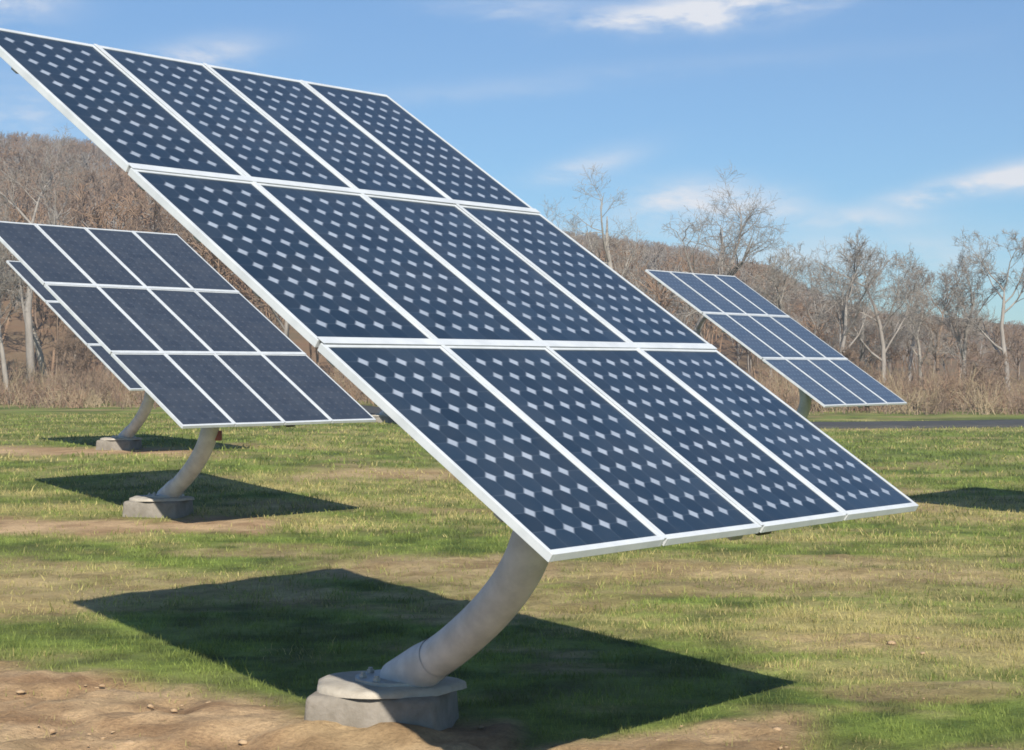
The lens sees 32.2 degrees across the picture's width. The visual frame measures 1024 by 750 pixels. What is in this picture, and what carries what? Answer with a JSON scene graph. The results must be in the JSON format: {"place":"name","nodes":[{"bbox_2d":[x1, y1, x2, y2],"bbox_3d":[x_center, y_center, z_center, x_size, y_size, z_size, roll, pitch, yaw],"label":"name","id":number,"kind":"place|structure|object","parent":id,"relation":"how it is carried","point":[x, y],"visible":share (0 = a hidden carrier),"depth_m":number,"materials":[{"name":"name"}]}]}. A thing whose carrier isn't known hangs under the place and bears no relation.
{"place":"outdoors","nodes":[
{"label":"outdoors","id":0,"kind":"place"},
{"bbox_2d":[0,185,53,379],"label":"bare tree","id":1,"kind":"object","parent":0,"point":[39,352],"visible":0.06,"depth_m":104.69,"materials":[{"name":"brown plant"}]},
{"bbox_2d":[0,397,1023,749],"bbox_3d":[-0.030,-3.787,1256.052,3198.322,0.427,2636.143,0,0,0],"label":"ground","id":2,"kind":"structure","parent":0,"point":[198,721],"depth_m":14.87,"materials":[{"name":"soil"}]},
{"bbox_2d":[0,242,31,403],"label":"bare tree","id":3,"kind":"object","parent":2,"relation":"on","point":[2,352],"visible":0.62,"depth_m":81.78,"materials":[{"name":"grey plant"}]},
{"bbox_2d":[0,125,92,380],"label":"bare tree","id":4,"kind":"object","parent":2,"relation":"on","point":[27,314],"visible":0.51,"depth_m":97.98,"materials":[{"name":"grey plant"}]},
{"bbox_2d":[43,325,97,393],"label":"bare tree","id":5,"kind":"object","parent":2,"relation":"on","point":[72,342],"visible":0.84,"depth_m":85.94,"materials":[{"name":"brown plant"}]},
{"bbox_2d":[6,260,154,449],"bbox_3d":[-7.786,-0.308,36.303,3.961,4.074,3.260,0,0,39],"label":"solar tracker","id":6,"kind":"object","parent":2,"relation":"on","point":[125,439],"visible":0.32,"depth_m":35.79,"materials":[{"name":"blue metal"}]},
{"bbox_2d":[114,198,193,248],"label":"bare tree","id":7,"kind":"object","parent":2,"relation":"on","point":[134,226],"visible":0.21,"depth_m":109.94,"materials":[{"name":"brown plant"}]},
{"bbox_2d":[0,221,375,518],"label":"solar tracker","id":8,"kind":"object","parent":2,"relation":"on","point":[181,331],"visible":1,"depth_m":22.96,"materials":[{"name":"blue glass"}]},
{"bbox_2d":[372,410,393,422],"bbox_3d":[-3.906,-0.315,57.004,3.961,4.074,3.260,0,0,39],"label":"solar tracker","id":9,"kind":"object","parent":2,"relation":"on","point":[381,416],"visible":0.08,"depth_m":57.24,"materials":[{"name":"white metal"}]},
{"bbox_2d":[0,28,918,730],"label":"solar tracker","id":10,"kind":"object","parent":2,"relation":"on","point":[540,386],"visible":1,"depth_m":9.26,"materials":[{"name":"glass"}]},
{"bbox_2d":[15,637,999,749],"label":"dirt clods","id":11,"kind":"object","parent":2,"relation":"on","point":[240,741],"visible":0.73,"depth_m":10.12,"materials":[{"name":"brown soil"}]},
{"bbox_2d":[0,345,1023,414],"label":"brush","id":12,"kind":"object","parent":2,"relation":"on","point":[940,395],"visible":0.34,"depth_m":78.94,"materials":[{"name":"brown plant"}]},
{"bbox_2d":[544,166,716,321],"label":"bare tree","id":13,"kind":"object","parent":2,"relation":"on","point":[606,242],"visible":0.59,"depth_m":105.55,"materials":[{"name":"grey plant"}]},
{"bbox_2d":[661,163,793,334],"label":"bare tree","id":14,"kind":"object","parent":2,"relation":"on","point":[698,327],"visible":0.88,"depth_m":98.30,"materials":[{"name":"grey plant"}]},
{"bbox_2d":[645,269,906,418],"bbox_3d":[5.154,-0.023,34.605,3.961,4.074,3.260,0,0,39],"label":"solar tracker","id":15,"kind":"object","parent":2,"relation":"on","point":[808,364],"visible":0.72,"depth_m":34.41,"materials":[{"name":"blue glass"}]},
{"bbox_2d":[751,242,811,390],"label":"bare tree","id":16,"kind":"object","parent":2,"relation":"on","point":[774,287],"visible":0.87,"depth_m":98.46,"materials":[{"name":"grey plant"}]},
{"bbox_2d":[749,249,887,353],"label":"bare tree","id":17,"kind":"object","parent":2,"relation":"on","point":[816,299],"visible":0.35,"depth_m":107.04,"materials":[{"name":"grey plant"}]},
{"bbox_2d":[807,226,900,354],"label":"bare tree","id":18,"kind":"object","parent":2,"relation":"on","point":[847,297],"visible":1,"depth_m":92.44,"materials":[{"name":"grey plant"}]},
{"bbox_2d":[837,344,878,379],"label":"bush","id":19,"kind":"object","parent":2,"relation":"on","point":[847,353],"visible":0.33,"depth_m":80.04,"materials":[{"name":"brown plant"}]},
{"bbox_2d":[792,237,939,380],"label":"bare tree","id":20,"kind":"object","parent":2,"relation":"on","point":[883,348],"visible":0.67,"depth_m":96.64,"materials":[{"name":"grey plant"}]},
{"bbox_2d":[816,265,928,374],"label":"bare tree","id":21,"kind":"object","parent":2,"relation":"on","point":[861,351],"visible":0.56,"depth_m":102.95,"materials":[{"name":"grey plant"}]},
{"bbox_2d":[881,255,954,383],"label":"bare tree","id":22,"kind":"object","parent":2,"relation":"on","point":[914,342],"visible":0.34,"depth_m":113.73,"materials":[{"name":"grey plant"}]},
{"bbox_2d":[889,273,954,378],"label":"bare tree","id":23,"kind":"object","parent":2,"relation":"on","point":[917,298],"visible":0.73,"depth_m":104.61,"materials":[{"name":"grey plant"}]},
{"bbox_2d":[912,256,989,378],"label":"bare tree","id":24,"kind":"object","parent":2,"relation":"on","point":[936,356],"visible":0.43,"depth_m":106.44,"materials":[{"name":"grey plant"}]},
{"bbox_2d":[923,240,1009,386],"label":"bare tree","id":25,"kind":"object","parent":2,"relation":"on","point":[963,350],"visible":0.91,"depth_m":93.02,"materials":[{"name":"grey plant"}]},
{"bbox_2d":[939,227,1023,405],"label":"bare tree","id":26,"kind":"object","parent":2,"relation":"on","point":[1002,347],"visible":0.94,"depth_m":90.70,"materials":[{"name":"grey plant"}]},
{"bbox_2d":[956,342,1009,398],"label":"bare tree","id":27,"kind":"object","parent":2,"relation":"on","point":[995,360],"visible":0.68,"depth_m":81.98,"materials":[{"name":"brown plant"}]},
{"bbox_2d":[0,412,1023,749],"bbox_3d":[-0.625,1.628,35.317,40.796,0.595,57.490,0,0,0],"label":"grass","id":28,"kind":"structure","parent":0,"point":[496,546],"depth_m":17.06,"materials":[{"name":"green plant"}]},
{"bbox_2d":[0,158,1023,388],"bbox_3d":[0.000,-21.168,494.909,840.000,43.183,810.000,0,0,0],"label":"hill","id":29,"kind":"structure","parent":0,"point":[14,343],"depth_m":138.10,"materials":[{"name":"brown plant"}]},
{"bbox_2d":[0,131,1023,385],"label":"woods","id":30,"kind":"object","parent":29,"relation":"on","point":[96,203],"visible":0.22,"depth_m":133.87,"materials":[{"name":"brown plant"}]},
{"bbox_2d":[0,0,1023,324],"label":"sky","id":31,"kind":"structure","parent":0,"point":[901,122],"materials":[{"name":"blue"}]},
{"bbox_2d":[361,405,1023,428],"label":"road","id":32,"kind":"structure","parent":0,"point":[372,410],"depth_m":58.88,"materials":[{"name":"grey asphalt"}]}
]}

